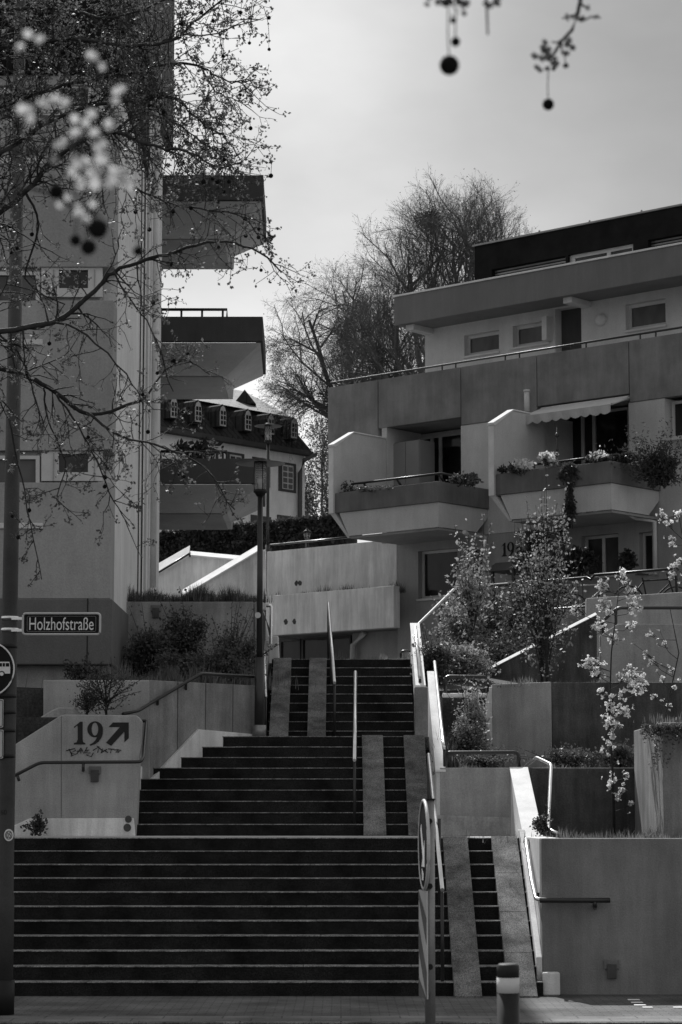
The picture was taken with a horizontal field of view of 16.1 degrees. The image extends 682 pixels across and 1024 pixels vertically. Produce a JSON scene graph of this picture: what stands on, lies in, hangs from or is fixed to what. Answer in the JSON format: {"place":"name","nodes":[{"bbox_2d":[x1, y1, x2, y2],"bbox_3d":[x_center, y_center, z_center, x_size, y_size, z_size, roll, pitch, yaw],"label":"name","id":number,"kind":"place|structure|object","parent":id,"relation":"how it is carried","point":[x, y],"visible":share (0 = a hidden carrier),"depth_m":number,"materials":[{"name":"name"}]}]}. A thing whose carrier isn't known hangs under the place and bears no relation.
{"place":"outdoors","nodes":[
{"label":"outdoors","id":0,"kind":"place"},
{"bbox_2d":[0,29,136,222],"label":"leafy twig","id":1,"kind":"object","parent":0,"point":[79,162],"visible":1,"depth_m":2.78,"materials":[{"name":"white plant"}]},
{"bbox_2d":[0,174,142,255],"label":"leafy twig","id":2,"kind":"object","parent":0,"point":[97,228],"visible":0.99,"depth_m":3.47,"materials":[{"name":"black plant"}]},
{"bbox_2d":[159,557,231,597],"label":"wall","id":3,"kind":"structure","parent":0,"point":[185,573],"depth_m":67.82,"materials":[{"name":"concrete"}]},
{"bbox_2d":[159,546,238,573],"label":"coping","id":4,"kind":"object","parent":3,"relation":"on","point":[172,558],"visible":0.52,"depth_m":67.94,"materials":[{"name":"concrete"}]},
{"bbox_2d":[16,698,495,767],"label":"terrain","id":5,"kind":"structure","parent":0,"point":[448,708],"depth_m":38.18,"materials":[{"name":"concrete"}]},
{"bbox_2d":[43,680,149,778],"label":"wall","id":6,"kind":"structure","parent":5,"relation":"on","point":[56,693],"depth_m":34.94,"materials":[{"name":"concrete"}]},
{"bbox_2d":[67,657,153,714],"bbox_3d":[-3.357,2.437,34.113,1.172,0.858,0.860,4,-8,-29],"label":"shrub","id":7,"kind":"object","parent":5,"relation":"on","point":[97,691],"visible":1,"depth_m":34.08,"materials":[{"name":"black plant"}]},
{"bbox_2d":[0,0,265,687],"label":"apartment block","id":8,"kind":"structure","parent":5,"relation":"on","point":[81,570],"depth_m":37.62,"materials":[{"name":"paint"}]},
{"bbox_2d":[0,456,39,481],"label":"window","id":9,"kind":"structure","parent":8,"relation":"in","point":[29,465],"depth_m":36.96,"materials":[{"name":"glass"}]},
{"bbox_2d":[0,272,39,300],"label":"window","id":10,"kind":"structure","parent":8,"relation":"in","point":[3,275],"depth_m":37.31,"materials":[{"name":"glass"}]},
{"bbox_2d":[41,451,102,481],"bbox_3d":[-4.110,-0.697,36.942,0.939,0.459,0.085,0,-7,0],"label":"window","id":11,"kind":"structure","parent":8,"relation":"in","point":[49,468],"depth_m":36.92,"materials":[{"name":"grey glass"}]},
{"bbox_2d":[41,267,102,297],"bbox_3d":[-4.150,-3.538,37.298,0.948,0.477,0.085,0,-7,0],"label":"window","id":12,"kind":"structure","parent":8,"relation":"in","point":[96,273],"depth_m":37.29,"materials":[{"name":"grey glass"}]},
{"bbox_2d":[16,678,254,716],"bbox_3d":[-3.650,3.064,37.158,4.700,1.250,4.100,0,-7,0],"label":"planting bed","id":13,"kind":"object","parent":5,"relation":"on","point":[29,702],"depth_m":35.13,"materials":[{"name":"soil"}]},
{"bbox_2d":[62,652,107,679],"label":"shrub","id":14,"kind":"object","parent":13,"relation":"on","point":[77,670],"visible":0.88,"depth_m":35.54,"materials":[{"name":"black plant"}]},
{"bbox_2d":[122,604,197,675],"bbox_3d":[-2.914,2.049,38.193,1.117,1.240,0.837,3,-8,-22],"label":"shrub","id":15,"kind":"object","parent":13,"relation":"on","point":[146,645],"visible":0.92,"depth_m":38.08,"materials":[{"name":"black plant"}]},
{"bbox_2d":[25,655,315,689],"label":"grass","id":16,"kind":"structure","parent":13,"relation":"on","point":[164,676],"depth_m":36.60,"materials":[{"name":"plant"}]},
{"bbox_2d":[140,644,211,680],"bbox_3d":[-2.452,2.401,37.571,1.346,0.663,1.028,2,-7,-13],"label":"ground cover plant","id":17,"kind":"object","parent":13,"relation":"on","point":[174,658],"visible":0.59,"depth_m":37.43,"materials":[{"name":"black plant"}]},
{"bbox_2d":[152,586,212,674],"bbox_3d":[-2.583,2.069,38.614,1.074,1.800,0.870,0,-7,0],"label":"shrub","id":18,"kind":"object","parent":13,"relation":"on","point":[178,627],"visible":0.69,"depth_m":38.52,"materials":[{"name":"black plant"}]},
{"bbox_2d":[185,639,272,681],"bbox_3d":[-1.733,2.351,37.344,1.194,0.756,1.193,3,-8,-25],"label":"ground cover plant","id":19,"kind":"object","parent":13,"relation":"on","point":[229,662],"visible":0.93,"depth_m":37.24,"materials":[{"name":"black plant"}]},
{"bbox_2d":[205,601,253,651],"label":"shrub","id":20,"kind":"object","parent":13,"relation":"on","point":[229,639],"visible":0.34,"depth_m":38.37,"materials":[{"name":"black plant"}]},
{"bbox_2d":[126,602,256,677],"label":"retaining wall","id":21,"kind":"structure","parent":5,"relation":"on","point":[220,610],"depth_m":39.39,"materials":[{"name":"concrete"}]},
{"bbox_2d":[127,580,272,602],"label":"grass","id":22,"kind":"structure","parent":21,"relation":"on","point":[200,595],"depth_m":39.59,"materials":[{"name":"grey plant"}]},
{"bbox_2d":[149,680,254,778],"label":"diagonal wall","id":23,"kind":"structure","parent":5,"relation":"on","point":[193,719],"depth_m":35.47,"materials":[{"name":"concrete"}]},
{"bbox_2d":[122,672,254,714],"bbox_3d":[-2.246,2.681,35.404,0.216,0.686,2.727,-6,-10,42],"label":"handrail","id":24,"kind":"object","parent":23,"relation":"attached to","point":[200,675],"visible":0.98,"depth_m":35.31,"materials":[{"name":"metal"}]},
{"bbox_2d":[14,836,490,837],"bbox_3d":[-1.850,4.500,32.180,8.300,0.360,3.020,0,-7,0],"label":"landing","id":25,"kind":"object","parent":5,"relation":"on","point":[234,836],"visible":0.11,"depth_m":32.11,"materials":[{"name":"concrete"}]},
{"bbox_2d":[14,714,142,835],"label":"number wall","id":26,"kind":"structure","parent":25,"relation":"on","point":[70,799],"depth_m":33.30,"materials":[{"name":"concrete"}]},
{"bbox_2d":[15,719,147,780],"bbox_3d":[-3.381,3.271,33.349,2.185,0.896,1.058,5,-9,-35],"label":"handrail","id":27,"kind":"object","parent":26,"relation":"attached to","point":[83,763],"visible":0.98,"depth_m":33.11,"materials":[{"name":"metal"}]},
{"bbox_2d":[137,735,426,835],"bbox_3d":[-0.810,4.012,34.680,4.100,1.685,3.200,0,-7,0],"label":"stair flight","id":28,"kind":"object","parent":25,"relation":"on","point":[268,786],"visible":0.83,"depth_m":34.27,"materials":[{"name":"concrete"}]},
{"bbox_2d":[353,670,356,823],"bbox_3d":[0.205,3.421,35.072,0.052,2.421,2.970,0,-7,1],"label":"handrail","id":29,"kind":"object","parent":28,"relation":"on","point":[354,742],"visible":1,"depth_m":34.34,"materials":[{"name":"metal"}]},
{"bbox_2d":[438,768,510,835],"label":"box wall","id":30,"kind":"structure","parent":25,"relation":"on","point":[475,801],"depth_m":33.21,"materials":[{"name":"concrete"}]},
{"bbox_2d":[267,658,414,735],"bbox_3d":[0.000,3.156,39.424,2.320,1.685,3.200,0,-7,0],"label":"stair flight","id":31,"kind":"object","parent":5,"relation":"on","point":[384,699],"visible":0.92,"depth_m":39.29,"materials":[{"name":"concrete"}]},
{"bbox_2d":[327,602,335,735],"bbox_3d":[-0.160,2.574,39.865,0.048,2.496,3.471,0,-7,-2],"label":"handrail","id":32,"kind":"object","parent":31,"relation":"on","point":[330,653],"visible":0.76,"depth_m":39.84,"materials":[{"name":"metal"}]},
{"bbox_2d":[410,623,425,720],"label":"sloping parapet","id":33,"kind":"structure","parent":5,"relation":"on","point":[414,679],"depth_m":39.68,"materials":[{"name":"concrete"}]},
{"bbox_2d":[414,687,427,736],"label":"wall","id":34,"kind":"structure","parent":5,"relation":"on","point":[420,710],"depth_m":38.06,"materials":[{"name":"concrete"}]},
{"bbox_2d":[427,671,445,822],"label":"sloping parapet","id":35,"kind":"structure","parent":5,"relation":"on","point":[436,753],"depth_m":34.53,"materials":[{"name":"white paint"}]},
{"bbox_2d":[425,737,447,749],"bbox_3d":[-0.300,3.684,37.080,3.800,0.400,2.100,0,-7,0],"label":"landing","id":36,"kind":"object","parent":5,"relation":"on","point":[426,743],"visible":0.07,"depth_m":36.05,"materials":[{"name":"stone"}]},
{"bbox_2d":[236,458,284,735],"bbox_3d":[-1.225,1.276,36.475,0.755,4.227,0.755,0,-7,0],"label":"street lamp","id":37,"kind":"object","parent":36,"relation":"on","point":[259,726],"visible":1,"depth_m":36.44,"materials":[{"name":"metal"}]},
{"bbox_2d":[409,652,551,701],"bbox_3d":[4.950,2.875,44.287,7.100,2.400,11.400,0,-7,0],"label":"planting bed","id":38,"kind":"object","parent":5,"relation":"on","point":[453,687],"depth_m":39.70,"materials":[{"name":"plant"}]},
{"bbox_2d":[407,623,464,685],"bbox_3d":[1.603,2.440,39.816,0.928,1.256,0.749,-4,-8,29],"label":"shrub","id":39,"kind":"object","parent":38,"relation":"on","point":[436,652],"visible":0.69,"depth_m":39.72,"materials":[{"name":"grey plant"}]},
{"bbox_2d":[424,590,495,651],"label":"shrub","id":40,"kind":"object","parent":38,"relation":"on","point":[451,618],"visible":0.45,"depth_m":45.98,"materials":[{"name":"grey plant"}]},
{"bbox_2d":[442,640,500,680],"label":"shrub","id":41,"kind":"object","parent":38,"relation":"on","point":[471,662],"visible":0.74,"depth_m":40.14,"materials":[{"name":"grey plant"}]},
{"bbox_2d":[444,513,509,643],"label":"sapling","id":42,"kind":"object","parent":38,"relation":"on","point":[473,586],"visible":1,"depth_m":43.60,"materials":[{"name":"grey plant"}]},
{"bbox_2d":[445,575,514,651],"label":"shrub","id":43,"kind":"object","parent":38,"relation":"on","point":[491,622],"visible":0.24,"depth_m":46.52,"materials":[{"name":"grey plant"}]},
{"bbox_2d":[432,611,559,662],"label":"shrub","id":44,"kind":"object","parent":38,"relation":"on","point":[503,648],"visible":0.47,"depth_m":43.14,"materials":[{"name":"grey plant"}]},
{"bbox_2d":[488,529,536,642],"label":"shrub","id":45,"kind":"object","parent":38,"relation":"on","point":[509,617],"visible":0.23,"depth_m":43.98,"materials":[{"name":"grey plant"}]},
{"bbox_2d":[485,682,551,767],"bbox_3d":[2.685,3.487,37.355,0.354,1.659,1.576,7,-10,-43],"label":"angled planter","id":46,"kind":"object","parent":5,"relation":"on","point":[521,717],"visible":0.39,"depth_m":37.15,"materials":[{"name":"grey concrete"}]},
{"bbox_2d":[509,767,542,836],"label":"sloping parapet","id":47,"kind":"structure","parent":5,"relation":"on","point":[524,812],"depth_m":32.21,"materials":[{"name":"white paint"}]},
{"bbox_2d":[518,830,553,980],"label":"wall","id":48,"kind":"structure","parent":5,"relation":"on","point":[533,905],"depth_m":28.66,"materials":[{"name":"white paint"}]},
{"bbox_2d":[528,768,634,837],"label":"wall","id":49,"kind":"structure","parent":5,"relation":"on","point":[581,800],"depth_m":33.27,"materials":[{"name":"concrete"}]},
{"bbox_2d":[551,682,681,767],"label":"wall","id":50,"kind":"structure","parent":5,"relation":"on","point":[578,710],"depth_m":36.81,"materials":[{"name":"concrete"}]},
{"bbox_2d":[634,722,681,837],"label":"block wall","id":51,"kind":"structure","parent":5,"relation":"on","point":[658,799],"depth_m":30.76,"materials":[{"name":"concrete"}]},
{"bbox_2d":[640,722,681,769],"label":"creeper","id":52,"kind":"object","parent":51,"relation":"attached to","point":[674,727],"visible":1,"depth_m":30.23,"materials":[{"name":"grey plant"}]},
{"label":"planting bed","id":53,"kind":"structure","parent":5,"relation":"on","visible":0},
{"bbox_2d":[481,616,596,681],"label":"wall","id":54,"kind":"structure","parent":53,"relation":"on","point":[579,650],"depth_m":40.80,"materials":[{"name":"concrete"}]},
{"bbox_2d":[504,504,585,681],"bbox_3d":[3.281,1.316,38.721,1.335,3.040,0.904,0,-7,0],"label":"sapling","id":55,"kind":"object","parent":53,"relation":"on","point":[541,663],"visible":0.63,"depth_m":38.60,"materials":[{"name":"grey plant"}]},
{"bbox_2d":[599,624,681,681],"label":"wall","id":56,"kind":"structure","parent":53,"relation":"on","point":[625,652],"depth_m":40.72,"materials":[{"name":"concrete"}]},
{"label":"planting bed","id":57,"kind":"structure","parent":5,"relation":"on","visible":0},
{"bbox_2d":[430,709,492,767],"bbox_3d":[1.806,3.378,35.040,0.904,1.042,0.821,4,-8,-32],"label":"shrub","id":58,"kind":"object","parent":57,"relation":"on","point":[467,739],"visible":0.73,"depth_m":34.99,"materials":[{"name":"grey plant"}]},
{"bbox_2d":[446,631,492,747],"bbox_3d":[1.924,2.873,35.963,0.799,2.247,0.674,0,-7,0],"label":"shrub","id":59,"kind":"object","parent":57,"relation":"on","point":[474,707],"visible":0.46,"depth_m":35.86,"materials":[{"name":"grey plant"}]},
{"bbox_2d":[432,745,532,767],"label":"shrub","id":60,"kind":"object","parent":57,"relation":"on","point":[488,760],"visible":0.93,"depth_m":34.16,"materials":[{"name":"grey plant"}]},
{"bbox_2d":[518,742,604,767],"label":"shrub","id":61,"kind":"object","parent":57,"relation":"on","point":[574,757],"visible":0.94,"depth_m":34.31,"materials":[{"name":"grey plant"}]},
{"bbox_2d":[574,738,633,767],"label":"shrub","id":62,"kind":"object","parent":57,"relation":"on","point":[622,755],"visible":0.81,"depth_m":34.04,"materials":[{"name":"black plant"}]},
{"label":"planting bed","id":63,"kind":"structure","parent":5,"relation":"on","visible":0},
{"bbox_2d":[570,567,648,835],"bbox_3d":[3.626,2.523,32.424,1.057,3.611,0.532,0,-7,0],"label":"blossoming sapling","id":64,"kind":"object","parent":63,"relation":"on","point":[596,672],"visible":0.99,"depth_m":32.47,"materials":[{"name":"white plant"}]},
{"bbox_2d":[627,609,680,723],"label":"blossoming sapling","id":65,"kind":"object","parent":63,"relation":"on","point":[652,695],"visible":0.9,"depth_m":32.00,"materials":[{"name":"grey plant"}]},
{"bbox_2d":[263,610,301,655],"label":"terrain","id":66,"kind":"structure","parent":0,"point":[281,638],"depth_m":68.09,"materials":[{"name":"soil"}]},
{"bbox_2d":[159,526,347,562],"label":"stone wall","id":67,"kind":"structure","parent":66,"relation":"on","point":[231,551],"depth_m":76.41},
{"bbox_2d":[159,512,345,560],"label":"ivy","id":68,"kind":"object","parent":67,"relation":"attached to","point":[283,527],"visible":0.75,"depth_m":76.23,"materials":[{"name":"black plant"}]},
{"bbox_2d":[0,995,681,1015],"bbox_3d":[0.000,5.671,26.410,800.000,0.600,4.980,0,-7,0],"label":"pavement","id":69,"kind":"structure","parent":0,"point":[594,1005],"depth_m":25.99,"materials":[{"name":"concrete"}]},
{"bbox_2d":[0,0,25,1014],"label":"sign pole","id":70,"kind":"object","parent":69,"relation":"on","point":[8,696],"visible":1,"depth_m":25.40,"materials":[{"name":"metal"}]},
{"bbox_2d":[0,644,14,693],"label":"bus lane sign","id":71,"kind":"object","parent":70,"relation":"attached to","point":[7,668],"visible":1,"depth_m":25.28,"materials":[{"name":"metal"}]},
{"bbox_2d":[11,612,100,634],"bbox_3d":[-2.986,1.175,25.355,0.944,0.242,0.053,0,-7,0],"label":"street sign","id":72,"kind":"object","parent":70,"relation":"attached to","point":[61,623],"visible":1,"depth_m":25.34,"materials":[{"name":"metal"}]},
{"bbox_2d":[13,836,542,997],"bbox_3d":[-1.850,4.923,29.088,8.300,2.005,3.600,0,-7,0],"label":"stair flight","id":73,"kind":"object","parent":69,"relation":"on","point":[210,916],"visible":0.8,"depth_m":28.96,"materials":[{"name":"concrete"}]},
{"bbox_2d":[427,753,443,980],"bbox_3d":[1.164,4.304,29.317,0.090,2.837,3.370,0,-7,-1],"label":"handrail","id":74,"kind":"object","parent":73,"relation":"on","point":[430,787],"visible":0.87,"depth_m":28.63,"materials":[{"name":"metal"}]},
{"bbox_2d":[0,1016,681,1021],"bbox_3d":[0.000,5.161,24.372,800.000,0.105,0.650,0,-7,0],"label":"pavement strip","id":75,"kind":"object","parent":69,"relation":"on","point":[332,1018],"visible":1,"depth_m":24.39,"materials":[{"name":"concrete"}]},
{"bbox_2d":[539,838,681,994],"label":"wall","id":76,"kind":"structure","parent":69,"relation":"on","point":[634,926],"depth_m":27.84,"materials":[{"name":"concrete"}]},
{"bbox_2d":[161,0,681,542],"label":"sky","id":77,"kind":"structure","parent":0,"point":[365,91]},
{"bbox_2d":[267,663,598,731],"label":"path","id":78,"kind":"structure","parent":0,"point":[270,667],"depth_m":40.94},
{"bbox_2d":[266,536,399,658],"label":"terrace building","id":79,"kind":"structure","parent":78,"relation":"on","point":[365,621],"depth_m":63.56,"materials":[{"name":"concrete"}]},
{"bbox_2d":[192,550,265,609],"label":"wall","id":80,"kind":"structure","parent":79,"relation":"attached to","point":[242,575],"depth_m":65.62,"materials":[{"name":"concrete"}]},
{"bbox_2d":[182,546,256,595],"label":"coping","id":81,"kind":"object","parent":80,"relation":"on","point":[228,566],"visible":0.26,"depth_m":65.77,"materials":[{"name":"concrete"}]},
{"bbox_2d":[255,423,281,595],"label":"street lamp","id":82,"kind":"object","parent":79,"relation":"on","point":[268,427],"visible":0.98,"depth_m":67.38,"materials":[{"name":"metal"}]},
{"bbox_2d":[301,637,326,658],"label":"window","id":83,"kind":"structure","parent":79,"relation":"in","point":[310,647],"depth_m":64.69,"materials":[{"name":"black glass"}]},
{"bbox_2d":[328,203,681,658],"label":"terraced house","id":84,"kind":"structure","parent":78,"relation":"on","point":[571,333],"depth_m":61.24,"materials":[{"name":"white concrete"}]},
{"bbox_2d":[393,440,434,531],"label":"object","id":85,"kind":"object","parent":84,"relation":"on","point":[414,457],"visible":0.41,"depth_m":63.02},
{"bbox_2d":[416,549,457,600],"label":"window","id":86,"kind":"structure","parent":84,"relation":"in","point":[435,564],"depth_m":61.87,"materials":[{"name":"black glass"}]},
{"bbox_2d":[419,432,460,529],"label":"balcony door","id":87,"kind":"structure","parent":84,"relation":"in","point":[447,446],"depth_m":63.55,"materials":[{"name":"black glass"}]},
{"bbox_2d":[462,331,499,358],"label":"window","id":88,"kind":"structure","parent":84,"relation":"in","point":[486,343],"depth_m":65.92,"materials":[{"name":"glass"}]},
{"bbox_2d":[511,323,549,349],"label":"window","id":89,"kind":"structure","parent":84,"relation":"in","point":[530,335],"depth_m":64.88,"materials":[{"name":"glass"}]},
{"bbox_2d":[557,544,602,581],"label":"porch plant","id":90,"kind":"object","parent":84,"relation":"on","point":[588,561],"visible":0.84,"depth_m":57.40,"materials":[{"name":"grey plant"}]},
{"bbox_2d":[560,407,629,512],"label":"balcony door","id":91,"kind":"structure","parent":84,"relation":"in","point":[601,428],"depth_m":60.31,"materials":[{"name":"black glass"}]},
{"bbox_2d":[585,534,619,578],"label":"window","id":92,"kind":"structure","parent":84,"relation":"in","point":[606,546],"depth_m":58.43,"materials":[{"name":"glass"}]},
{"bbox_2d":[593,417,681,489],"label":"rosemary bush","id":93,"kind":"object","parent":84,"relation":"on","point":[657,469],"visible":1,"depth_m":55.87,"materials":[{"name":"grey plant"}]},
{"bbox_2d":[624,299,666,332],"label":"window","id":94,"kind":"structure","parent":84,"relation":"in","point":[648,315],"depth_m":62.38,"materials":[{"name":"glass"}]},
{"bbox_2d":[448,614,584,641],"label":"wall","id":95,"kind":"structure","parent":78,"relation":"on","point":[572,617],"depth_m":51.06,"materials":[{"name":"concrete"}]},
{"bbox_2d":[452,567,677,613],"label":"railing","id":96,"kind":"object","parent":95,"relation":"on","point":[617,573],"visible":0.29,"depth_m":50.99,"materials":[{"name":"metal"}]},
{"bbox_2d":[585,592,681,662],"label":"wall","id":97,"kind":"structure","parent":78,"relation":"on","point":[657,616],"depth_m":42.13,"materials":[{"name":"concrete"}]},
{"bbox_2d":[424,0,469,75],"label":"hanging twig","id":98,"kind":"object","parent":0,"point":[449,64],"visible":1,"depth_m":3.82,"materials":[{"name":"black plant"}]},
{"bbox_2d":[497,963,519,1023],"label":"bollard","id":99,"kind":"object","parent":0,"point":[508,992],"visible":1,"depth_m":10.19,"materials":[{"name":"metal"}]},
{"bbox_2d":[531,0,600,110],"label":"hanging twig","id":100,"kind":"object","parent":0,"point":[548,104],"visible":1,"depth_m":4.85,"materials":[{"name":"black plant"}]},
{"bbox_3d":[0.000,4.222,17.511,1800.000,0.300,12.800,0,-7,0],"label":"road","id":101,"kind":"structure","parent":0,"visible":0},
{"bbox_2d":[0,0,316,586],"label":"plane tree","id":102,"kind":"object","parent":101,"relation":"on","point":[146,85],"visible":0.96,"depth_m":19.63,"materials":[{"name":"black plant"}]},
{"bbox_2d":[0,1021,681,1023],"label":"kerb","id":103,"kind":"structure","parent":101,"relation":"on","point":[332,1022],"depth_m":23.86,"materials":[{"name":"concrete"}]},
{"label":"traffic island","id":104,"kind":"structure","parent":101,"relation":"on","visible":0},
{"bbox_2d":[423,798,434,1023],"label":"sign post","id":105,"kind":"object","parent":104,"relation":"on","point":[430,1007],"visible":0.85,"depth_m":16.55,"materials":[{"name":"metal"}]},
{"bbox_2d":[418,890,427,998],"bbox_3d":[0.564,2.958,16.560,0.012,0.723,0.310,1,-7,-8],"label":"hazard plate","id":106,"kind":"object","parent":105,"relation":"attached to","point":[423,941],"visible":1,"depth_m":16.53,"materials":[{"name":"paint"}]},
{"bbox_2d":[418,799,429,889],"bbox_3d":[0.568,2.283,16.594,0.028,0.624,0.624,0,-7,-4],"label":"keep right sign","id":107,"kind":"object","parent":105,"relation":"attached to","point":[424,844],"visible":1,"depth_m":16.52,"materials":[{"name":"metal"}]},
{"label":"hill","id":108,"kind":"structure","parent":0,"visible":0},
{"bbox_2d":[159,389,317,532],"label":"old house","id":109,"kind":"structure","parent":108,"relation":"on","point":[229,424],"depth_m":116.80,"materials":[{"name":"paint"}]},
{"bbox_2d":[298,404,328,515],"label":"leafy tree","id":110,"kind":"object","parent":108,"relation":"on","point":[310,498],"visible":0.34,"depth_m":126.22,"materials":[{"name":"grey plant"}]},
{"bbox_2d":[251,247,417,543],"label":"bare tree","id":111,"kind":"object","parent":108,"relation":"on","point":[306,393],"visible":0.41,"depth_m":116.78,"materials":[{"name":"grey plant"}]},
{"bbox_2d":[306,242,446,436],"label":"bare tree","id":112,"kind":"object","parent":108,"relation":"on","point":[394,369],"visible":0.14,"depth_m":115.17,"materials":[{"name":"grey plant"}]},
{"bbox_2d":[314,162,538,386],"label":"bare tree","id":113,"kind":"object","parent":108,"relation":"on","point":[447,255],"visible":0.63,"depth_m":110.00,"materials":[{"name":"grey plant"}]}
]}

